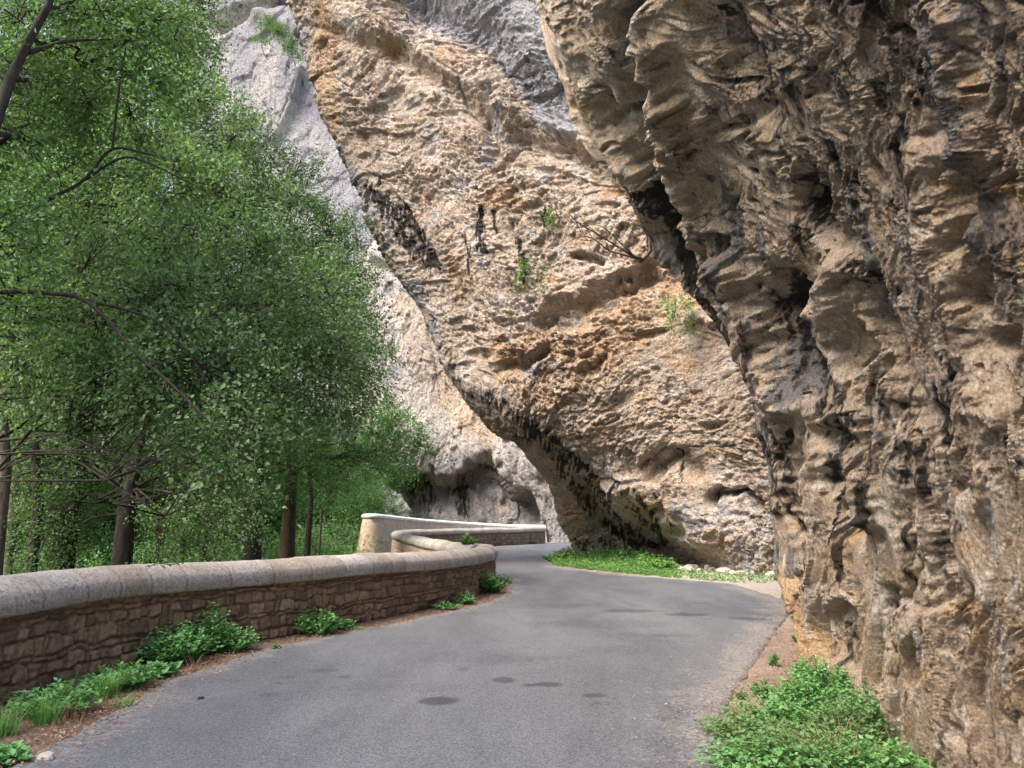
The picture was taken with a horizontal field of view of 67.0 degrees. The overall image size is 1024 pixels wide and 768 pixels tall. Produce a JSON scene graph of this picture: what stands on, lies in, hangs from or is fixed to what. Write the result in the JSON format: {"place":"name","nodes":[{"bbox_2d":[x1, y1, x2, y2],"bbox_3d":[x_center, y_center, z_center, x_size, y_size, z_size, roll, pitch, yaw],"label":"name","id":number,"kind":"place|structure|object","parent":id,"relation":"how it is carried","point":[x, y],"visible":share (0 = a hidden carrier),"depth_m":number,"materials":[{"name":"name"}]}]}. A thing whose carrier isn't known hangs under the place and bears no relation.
{"place":"outdoors","nodes":[
{"label":"outdoors","id":0,"kind":"place"},
{"bbox_2d":[0,0,170,218],"label":"sky","id":1,"kind":"structure","parent":0,"point":[1,0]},
{"bbox_2d":[152,0,409,516],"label":"distant cliff","id":2,"kind":"structure","parent":0,"point":[285,88],"depth_m":138.37,"materials":[{"name":"stone"}]},
{"bbox_2d":[250,30,276,55],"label":"cliff bush","id":3,"kind":"object","parent":2,"relation":"on","point":[258,38],"visible":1,"depth_m":131.81,"materials":[{"name":"green plant"}]},
{"bbox_2d":[249,10,283,39],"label":"cliff bush","id":4,"kind":"object","parent":2,"relation":"on","point":[267,21],"visible":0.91,"depth_m":131.86,"materials":[{"name":"green plant"}]},
{"bbox_2d":[266,19,300,49],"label":"cliff bush","id":5,"kind":"object","parent":2,"relation":"on","point":[282,32],"visible":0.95,"depth_m":131.54,"materials":[{"name":"green plant"}]},
{"bbox_2d":[277,40,304,65],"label":"cliff bush","id":6,"kind":"object","parent":2,"relation":"on","point":[287,48],"visible":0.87,"depth_m":131.21,"materials":[{"name":"green plant"}]},
{"bbox_2d":[9,542,786,767],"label":"road","id":7,"kind":"structure","parent":0,"point":[537,684],"depth_m":7.44,"materials":[{"name":"asphalt"}]},
{"bbox_2d":[36,751,53,760],"bbox_3d":[-3.174,2.545,5.263,0.122,0.079,0.100,0,-10,0],"label":"loose stone","id":8,"kind":"object","parent":7,"relation":"on","point":[46,755],"visible":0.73,"depth_m":5.24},
{"bbox_2d":[0,515,886,767],"bbox_3d":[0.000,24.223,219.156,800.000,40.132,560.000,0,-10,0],"label":"ground","id":9,"kind":"structure","parent":0,"point":[773,586],"depth_m":8.75,"materials":[{"name":"soil"}]},
{"bbox_2d":[0,740,35,766],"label":"wall weed","id":10,"kind":"object","parent":9,"relation":"on","point":[11,752],"depth_m":5.22,"materials":[{"name":"green plant"}]},
{"bbox_2d":[0,693,55,737],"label":"grass tuft","id":11,"kind":"object","parent":9,"relation":"on","point":[5,728],"visible":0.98,"depth_m":5.92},
{"bbox_2d":[1,308,72,572],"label":"slim tree","id":12,"kind":"object","parent":9,"relation":"on","point":[38,473],"visible":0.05,"depth_m":23.67,"materials":[{"name":"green plant"}]},
{"bbox_2d":[0,36,73,380],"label":"broadleaf tree","id":13,"kind":"object","parent":9,"relation":"on","point":[18,265],"depth_m":34.48,"materials":[{"name":"green plant"}]},
{"bbox_2d":[0,333,75,574],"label":"slim tree","id":14,"kind":"object","parent":9,"relation":"on","point":[4,490],"visible":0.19,"depth_m":20.82,"materials":[{"name":"green plant"}]},
{"bbox_2d":[3,309,75,574],"bbox_3d":[-16.511,2.805,25.951,4.038,14.208,3.320,0,-10,0],"label":"slim tree","id":15,"kind":"object","parent":9,"relation":"on","point":[13,537],"visible":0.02,"depth_m":25.52,"materials":[{"name":"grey plant"}]},
{"bbox_2d":[4,546,89,573],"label":"understorey shrub","id":16,"kind":"object","parent":9,"relation":"on","point":[17,568],"visible":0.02,"depth_m":26.51,"materials":[{"name":"green plant"}]},
{"bbox_2d":[2,676,107,716],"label":"wall weed","id":17,"kind":"object","parent":9,"relation":"on","point":[58,688],"depth_m":6.58,"materials":[{"name":"green plant"}]},
{"bbox_2d":[0,679,110,726],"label":"grass tuft","id":18,"kind":"object","parent":9,"relation":"on","point":[44,717],"visible":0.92,"depth_m":6.21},
{"bbox_2d":[12,519,111,573],"bbox_3d":[-19.818,8.834,33.161,5.612,6.866,7.944,1,-10,-7],"label":"understorey shrub","id":19,"kind":"object","parent":9,"relation":"on","point":[86,564],"visible":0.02,"depth_m":33.09,"materials":[{"name":"green plant"}]},
{"bbox_2d":[37,384,91,554],"bbox_3d":[-19.342,5.169,32.712,3.620,11.929,3.673,9,-13,-40],"label":"slim tree","id":20,"kind":"object","parent":9,"relation":"on","point":[59,456],"visible":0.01,"depth_m":32.85,"materials":[{"name":"green plant"}]},
{"bbox_2d":[38,697,102,724],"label":"dry grass tuft","id":21,"kind":"object","parent":9,"relation":"on","point":[66,716],"visible":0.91,"depth_m":6.29,"materials":[{"name":"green plant"}]},
{"bbox_2d":[18,546,138,570],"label":"understorey shrub","id":22,"kind":"object","parent":9,"relation":"on","point":[95,562],"visible":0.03,"depth_m":29.69,"materials":[{"name":"green plant"}]},
{"bbox_2d":[0,134,161,568],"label":"broadleaf tree","id":23,"kind":"object","parent":9,"relation":"on","point":[85,491],"visible":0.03,"depth_m":35.23,"materials":[{"name":"green plant"}]},
{"bbox_2d":[4,110,180,507],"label":"broadleaf tree","id":24,"kind":"object","parent":9,"relation":"on","point":[126,273],"depth_m":50.99,"materials":[{"name":"green plant"}]},
{"bbox_2d":[40,519,176,570],"bbox_3d":[-18.513,9.449,34.806,7.519,6.680,5.548,3,-10,-15],"label":"understorey shrub","id":25,"kind":"object","parent":9,"relation":"on","point":[106,555],"visible":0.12,"depth_m":34.60,"materials":[{"name":"green plant"}]},
{"bbox_2d":[70,663,147,699],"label":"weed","id":26,"kind":"object","parent":9,"relation":"on","point":[111,690],"visible":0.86,"depth_m":7.18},
{"bbox_2d":[78,476,151,564],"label":"understorey shrub","id":27,"kind":"object","parent":9,"relation":"on","point":[112,523],"visible":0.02,"depth_m":48.46,"materials":[{"name":"green plant"}]},
{"bbox_2d":[75,657,162,690],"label":"wall weed","id":28,"kind":"object","parent":9,"relation":"on","point":[131,683],"depth_m":7.55,"materials":[{"name":"green plant"}]},
{"bbox_2d":[107,691,140,709],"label":"grass tuft","id":29,"kind":"object","parent":9,"relation":"on","point":[122,703],"visible":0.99,"depth_m":6.80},
{"bbox_2d":[0,0,248,416],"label":"poplar tree","id":30,"kind":"object","parent":9,"relation":"on","point":[49,73],"visible":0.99,"depth_m":14.82,"materials":[{"name":"green plant"}]},
{"bbox_2d":[0,0,261,570],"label":"poplar tree","id":31,"kind":"object","parent":9,"relation":"on","point":[212,136],"visible":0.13,"depth_m":28.60,"materials":[{"name":"green plant"}]},
{"bbox_2d":[0,334,287,574],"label":"alder tree","id":32,"kind":"object","parent":9,"relation":"on","point":[123,543],"visible":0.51,"depth_m":23.69,"materials":[{"name":"green plant"}]},
{"bbox_2d":[85,121,209,519],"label":"broadleaf tree","id":33,"kind":"object","parent":9,"relation":"on","point":[158,227],"depth_m":61.34,"materials":[{"name":"green plant"}]},
{"bbox_2d":[101,532,204,565],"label":"understorey shrub","id":34,"kind":"object","parent":9,"relation":"on","point":[141,554],"visible":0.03,"depth_m":32.74,"materials":[{"name":"green plant"}]},
{"bbox_2d":[137,660,183,678],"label":"wall weed","id":35,"kind":"object","parent":9,"relation":"on","point":[170,668],"depth_m":8.15,"materials":[{"name":"green plant"}]},
{"bbox_2d":[83,398,241,564],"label":"broadleaf tree","id":36,"kind":"object","parent":9,"relation":"on","point":[136,526],"visible":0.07,"depth_m":47.93,"materials":[{"name":"green plant"}]},
{"bbox_2d":[124,421,206,563],"bbox_3d":[-12.074,5.555,26.471,3.295,8.980,3.583,10,-14,-43],"label":"slim tree","id":37,"kind":"object","parent":9,"relation":"on","point":[160,528],"visible":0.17,"depth_m":26.47,"materials":[{"name":"green plant"}]},
{"bbox_2d":[92,187,247,537],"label":"broadleaf tree","id":38,"kind":"object","parent":9,"relation":"on","point":[197,247],"visible":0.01,"depth_m":53.54,"materials":[{"name":"green plant"}]},
{"bbox_2d":[134,620,223,664],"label":"wall weed","id":39,"kind":"object","parent":9,"relation":"on","point":[168,650],"depth_m":8.82,"materials":[{"name":"green plant"}]},
{"bbox_2d":[141,431,241,562],"bbox_3d":[-12.464,5.635,29.438,4.006,9.862,3.836,-5,-11,28],"label":"slim tree","id":40,"kind":"object","parent":9,"relation":"on","point":[194,481],"visible":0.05,"depth_m":29.68,"materials":[{"name":"green plant"}]},
{"bbox_2d":[179,653,211,670],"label":"dry grass tuft","id":41,"kind":"object","parent":9,"relation":"on","point":[194,668],"visible":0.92,"depth_m":8.45,"materials":[{"name":"beige plant"}]},
{"bbox_2d":[0,34,405,558],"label":"poplar tree","id":42,"kind":"object","parent":9,"relation":"on","point":[249,377],"visible":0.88,"depth_m":17.07,"materials":[{"name":"green plant"}]},
{"bbox_2d":[135,515,273,562],"bbox_3d":[-14.792,9.757,37.033,7.833,6.958,5.779,6,-12,-29],"label":"understorey shrub","id":43,"kind":"object","parent":9,"relation":"on","point":[197,545],"visible":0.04,"depth_m":37.15,"materials":[{"name":"green plant"}]},
{"bbox_2d":[134,479,279,553],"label":"understorey shrub","id":44,"kind":"object","parent":9,"relation":"on","point":[234,526],"visible":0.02,"depth_m":55.01,"materials":[{"name":"green plant"}]},
{"bbox_2d":[173,411,244,561],"bbox_3d":[-13.967,6.175,35.518,4.343,10.938,3.342,0,-10,0],"label":"slim tree","id":45,"kind":"object","parent":9,"relation":"on","point":[203,542],"visible":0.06,"depth_m":35.23,"materials":[{"name":"green plant"}]},
{"bbox_2d":[186,602,238,653],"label":"wall weed","id":46,"kind":"object","parent":9,"relation":"on","point":[213,625],"depth_m":9.57,"materials":[{"name":"green plant"}]},
{"bbox_2d":[186,529,271,561],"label":"understorey shrub","id":47,"kind":"object","parent":9,"relation":"on","point":[230,557],"visible":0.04,"depth_m":34.64,"materials":[{"name":"green plant"}]},
{"bbox_2d":[215,622,259,652],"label":"wall weed","id":48,"kind":"object","parent":9,"relation":"on","point":[235,643],"depth_m":9.65,"materials":[{"name":"green plant"}]},
{"bbox_2d":[191,521,323,561],"bbox_3d":[-13.141,10.123,38.578,7.519,6.680,5.548,10,-14,-44],"label":"understorey shrub","id":49,"kind":"object","parent":9,"relation":"on","point":[276,554],"visible":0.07,"depth_m":39.09,"materials":[{"name":"green plant"}]},
{"bbox_2d":[215,471,302,552],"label":"understorey shrub","id":50,"kind":"object","parent":9,"relation":"on","point":[269,518],"visible":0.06,"depth_m":57.35,"materials":[{"name":"green plant"}]},
{"bbox_2d":[0,527,545,705],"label":"parapet wall","id":51,"kind":"structure","parent":9,"relation":"on","point":[57,624],"depth_m":9.96,"materials":[{"name":"stone"}]},
{"bbox_2d":[146,554,203,570],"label":"coping vine","id":52,"kind":"object","parent":51,"relation":"on","point":[179,560],"visible":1,"depth_m":8.74,"materials":[{"name":"green plant"}]},
{"bbox_2d":[457,532,479,544],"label":"coping sprig","id":53,"kind":"object","parent":51,"relation":"on","point":[467,541],"visible":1,"depth_m":21.92,"materials":[{"name":"green plant"}]},
{"bbox_2d":[148,82,409,560],"bbox_3d":[-9.883,-1.205,31.116,13.142,23.928,6.301,-5,-11,28],"label":"poplar tree","id":54,"kind":"object","parent":9,"relation":"on","point":[318,212],"visible":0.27,"depth_m":31.05,"materials":[{"name":"green plant"}]},
{"bbox_2d":[263,391,311,533],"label":"broadleaf tree","id":55,"kind":"object","parent":9,"relation":"on","point":[277,457],"visible":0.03,"depth_m":64.25,"materials":[{"name":"green plant"}]},
{"bbox_2d":[263,520,341,556],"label":"understorey shrub","id":56,"kind":"object","parent":9,"relation":"on","point":[315,537],"visible":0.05,"depth_m":42.85,"materials":[{"name":"green plant"}]},
{"bbox_2d":[188,392,425,558],"bbox_3d":[-9.077,5.706,32.904,11.060,10.945,6.239,0,-10,0],"label":"locust tree","id":57,"kind":"object","parent":9,"relation":"on","point":[288,533],"visible":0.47,"depth_m":33.14,"materials":[{"name":"green plant"}]},
{"bbox_2d":[264,491,364,559],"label":"understorey shrub","id":58,"kind":"object","parent":9,"relation":"on","point":[278,519],"visible":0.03,"depth_m":60.32,"materials":[{"name":"green plant"}]},
{"bbox_2d":[264,449,366,545],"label":"broadleaf tree","id":59,"kind":"object","parent":9,"relation":"on","point":[280,473],"visible":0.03,"depth_m":62.64,"materials":[{"name":"green plant"}]},
{"bbox_2d":[293,606,344,635],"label":"wall weed","id":60,"kind":"object","parent":9,"relation":"on","point":[322,625],"depth_m":11.12,"materials":[{"name":"green plant"}]},
{"bbox_2d":[274,520,368,555],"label":"understorey shrub","id":61,"kind":"object","parent":9,"relation":"on","point":[343,552],"visible":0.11,"depth_m":45.34,"materials":[{"name":"green plant"}]},
{"bbox_2d":[267,429,384,553],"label":"broadleaf tree","id":62,"kind":"object","parent":9,"relation":"on","point":[342,511],"visible":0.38,"depth_m":56.25,"materials":[{"name":"green plant"}]},
{"bbox_2d":[297,432,356,555],"bbox_3d":[-9.975,7.182,39.225,3.968,10.261,3.242,-1,-10,7],"label":"slim tree","id":63,"kind":"object","parent":9,"relation":"on","point":[307,549],"visible":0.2,"depth_m":39.33,"materials":[{"name":"green plant"}]},
{"bbox_2d":[296,513,390,553],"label":"understorey shrub","id":64,"kind":"object","parent":9,"relation":"on","point":[354,533],"visible":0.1,"depth_m":50.30,"materials":[{"name":"green plant"}]},
{"bbox_2d":[336,619,356,629],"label":"wall weed","id":65,"kind":"object","parent":9,"relation":"on","point":[348,622],"depth_m":11.67,"materials":[{"name":"green plant"}]},
{"bbox_2d":[313,425,391,512],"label":"broadleaf tree","id":66,"kind":"object","parent":9,"relation":"on","point":[346,451],"depth_m":72.01,"materials":[{"name":"green plant"}]},
{"bbox_2d":[349,466,412,550],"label":"broadleaf tree","id":67,"kind":"object","parent":9,"relation":"on","point":[384,510],"visible":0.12,"depth_m":66.80,"materials":[{"name":"green plant"}]},
{"bbox_2d":[318,391,449,555],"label":"young tree","id":68,"kind":"object","parent":9,"relation":"on","point":[393,424],"visible":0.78,"depth_m":40.83,"materials":[{"name":"green plant"}]},
{"bbox_2d":[0,587,884,767],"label":"leaf litter","id":69,"kind":"object","parent":9,"relation":"on","point":[60,736],"visible":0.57,"depth_m":7.78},
{"bbox_2d":[431,600,459,609],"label":"wall weed","id":70,"kind":"object","parent":9,"relation":"on","point":[448,606],"depth_m":14.29,"materials":[{"name":"green plant"}]},
{"bbox_2d":[357,514,546,552],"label":"retaining wall","id":71,"kind":"structure","parent":9,"relation":"on","point":[384,527],"depth_m":51.24,"materials":[{"name":"stone"}]},
{"bbox_2d":[333,240,570,542],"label":"rock overhang","id":72,"kind":"object","parent":9,"relation":"on","point":[481,473],"visible":0.24,"depth_m":69.76,"materials":[{"name":"stone"}]},
{"bbox_2d":[455,591,477,604],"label":"wall weed","id":73,"kind":"object","parent":9,"relation":"on","point":[463,599],"depth_m":15.25,"materials":[{"name":"green plant"}]},
{"bbox_2d":[479,573,507,593],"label":"wall weed","id":74,"kind":"object","parent":9,"relation":"on","point":[489,584],"depth_m":17.55,"materials":[{"name":"green plant"}]},
{"bbox_2d":[286,0,774,573],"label":"rock overhang","id":75,"kind":"object","parent":9,"relation":"on","point":[602,400],"visible":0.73,"depth_m":28.89,"materials":[{"name":"stone"}]},
{"bbox_2d":[510,254,546,294],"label":"hanging plant","id":76,"kind":"object","parent":75,"relation":"hanging from","point":[520,272],"visible":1,"depth_m":28.33,"materials":[{"name":"green plant"}]},
{"bbox_2d":[541,206,559,233],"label":"hanging plant","id":77,"kind":"object","parent":75,"relation":"hanging from","point":[547,216],"visible":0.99,"depth_m":28.38,"materials":[{"name":"green plant"}]},
{"bbox_2d":[653,292,699,342],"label":"hanging plant","id":78,"kind":"object","parent":75,"relation":"hanging from","point":[674,309],"visible":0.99,"depth_m":24.74,"materials":[{"name":"green plant"}]},
{"bbox_2d":[540,552,580,561],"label":"verge weed","id":79,"kind":"object","parent":9,"relation":"on","point":[549,557],"visible":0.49,"depth_m":31.45,"materials":[{"name":"green plant"}]},
{"bbox_2d":[552,546,578,556],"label":"verge weed","id":80,"kind":"object","parent":9,"relation":"on","point":[571,550],"visible":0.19,"depth_m":33.93,"materials":[{"name":"green plant"}]},
{"bbox_2d":[574,543,647,559],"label":"verge weed","id":81,"kind":"object","parent":9,"relation":"on","point":[608,550],"visible":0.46,"depth_m":31.42,"materials":[{"name":"green plant"}]},
{"bbox_2d":[601,546,667,560],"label":"verge weed","id":82,"kind":"object","parent":9,"relation":"on","point":[630,553],"visible":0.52,"depth_m":29.85,"materials":[{"name":"green plant"}]},
{"bbox_2d":[623,552,675,563],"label":"verge weed","id":83,"kind":"object","parent":9,"relation":"on","point":[649,557],"visible":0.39,"depth_m":27.60,"materials":[{"name":"green plant"}]},
{"bbox_2d":[635,559,682,569],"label":"verge weed","id":84,"kind":"object","parent":9,"relation":"on","point":[658,564],"visible":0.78,"depth_m":25.87,"materials":[{"name":"green plant"}]},
{"bbox_2d":[546,550,777,582],"bbox_3d":[4.260,6.526,27.680,4.752,0.922,16.139,5,-11,-25],"label":"grass patch","id":85,"kind":"object","parent":9,"relation":"on","point":[607,565],"visible":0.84,"depth_m":24.79,"materials":[{"name":"green plant"}]},
{"bbox_2d":[711,698,763,718],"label":"dry grass tuft","id":86,"kind":"object","parent":9,"relation":"on","point":[739,708],"visible":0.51,"depth_m":6.30,"materials":[{"name":"beige plant"}]},
{"bbox_2d":[733,688,748,699],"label":"rockside weed","id":87,"kind":"object","parent":9,"relation":"on","point":[738,695],"visible":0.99,"depth_m":7.08,"materials":[{"name":"green plant"}]},
{"bbox_2d":[692,734,827,767],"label":"rockside weed","id":88,"kind":"object","parent":9,"relation":"on","point":[731,756],"visible":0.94,"depth_m":5.08,"materials":[{"name":"green plant"}]},
{"bbox_2d":[693,711,827,747],"bbox_3d":[1.852,2.569,5.757,0.961,0.180,0.977,0,-10,0],"label":"rockside weed","id":89,"kind":"object","parent":9,"relation":"on","point":[720,726],"visible":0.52,"depth_m":5.80,"materials":[{"name":"green plant"}]},
{"bbox_2d":[747,677,783,699],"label":"rockside weed","id":90,"kind":"object","parent":9,"relation":"on","point":[755,686],"visible":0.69,"depth_m":7.11,"materials":[{"name":"green plant"}]},
{"bbox_2d":[766,651,779,666],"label":"rockside weed","id":91,"kind":"object","parent":9,"relation":"on","point":[774,662],"visible":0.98,"depth_m":8.70,"materials":[{"name":"green plant"}]},
{"bbox_2d":[764,670,790,691],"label":"dry grass tuft","id":92,"kind":"object","parent":9,"relation":"on","point":[775,682],"visible":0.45,"depth_m":7.35,"materials":[{"name":"beige plant"}]},
{"bbox_2d":[536,0,1023,767],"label":"rock overhang","id":93,"kind":"object","parent":9,"relation":"on","point":[824,198],"visible":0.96,"depth_m":4.92,"materials":[{"name":"stone"}]},
{"bbox_2d":[555,209,654,262],"bbox_3d":[1.688,-2.796,12.936,2.295,1.602,0.589,7,-12,-34],"label":"dead branch","id":94,"kind":"object","parent":93,"relation":"attached to","point":[633,256],"visible":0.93,"depth_m":12.67,"materials":[{"name":"brown wood"}]},
{"bbox_2d":[720,693,859,733],"bbox_3d":[2.185,2.612,6.169,1.094,0.234,1.088,0,-10,0],"label":"rockside weed","id":95,"kind":"object","parent":9,"relation":"on","point":[777,711],"visible":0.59,"depth_m":6.13,"materials":[{"name":"green plant"}]},
{"bbox_2d":[786,659,814,677],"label":"rockside weed","id":96,"kind":"object","parent":9,"relation":"on","point":[796,664],"visible":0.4,"depth_m":8.07,"materials":[{"name":"green plant"}]},
{"bbox_2d":[757,670,848,715],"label":"rockside weed","id":97,"kind":"object","parent":9,"relation":"on","point":[809,696],"visible":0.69,"depth_m":6.61,"materials":[{"name":"green plant"}]},
{"bbox_2d":[727,718,888,767],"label":"rockside weed","id":98,"kind":"object","parent":9,"relation":"on","point":[779,737],"visible":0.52,"depth_m":5.30,"materials":[{"name":"green plant"}]},
{"bbox_2d":[730,711,891,767],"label":"grass tuft","id":99,"kind":"object","parent":9,"relation":"on","point":[802,738],"visible":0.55,"depth_m":5.27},
{"bbox_2d":[781,653,855,700],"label":"rockside weed","id":100,"kind":"object","parent":9,"relation":"on","point":[823,674],"visible":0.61,"depth_m":6.94,"materials":[{"name":"green plant"}]},
{"bbox_2d":[755,709,901,766],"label":"dry grass tuft","id":101,"kind":"object","parent":9,"relation":"on","point":[830,737],"visible":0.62,"depth_m":5.18,"materials":[{"name":"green plant"}]},
{"bbox_2d":[783,688,900,744],"bbox_3d":[2.519,2.474,5.798,0.984,0.375,0.981,0,-10,0],"label":"rockside weed","id":102,"kind":"object","parent":9,"relation":"on","point":[852,720],"visible":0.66,"depth_m":5.74,"materials":[{"name":"green plant"}]},
{"bbox_2d":[776,728,930,767],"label":"rockside weed","id":103,"kind":"object","parent":9,"relation":"on","point":[874,762],"visible":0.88,"depth_m":5.00,"materials":[{"name":"green plant"}]},
{"bbox_2d":[835,676,884,733],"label":"rockside weed","id":104,"kind":"object","parent":9,"relation":"on","point":[858,698],"visible":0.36,"depth_m":6.00,"materials":[{"name":"green plant"}]},
{"bbox_2d":[858,738,926,767],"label":"rockside weed","id":105,"kind":"object","parent":9,"relation":"on","point":[896,750],"visible":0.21,"depth_m":5.17,"materials":[{"name":"green plant"}]},
{"bbox_2d":[869,728,940,767],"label":"grass tuft","id":106,"kind":"object","parent":9,"relation":"on","point":[907,757],"visible":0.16,"depth_m":4.92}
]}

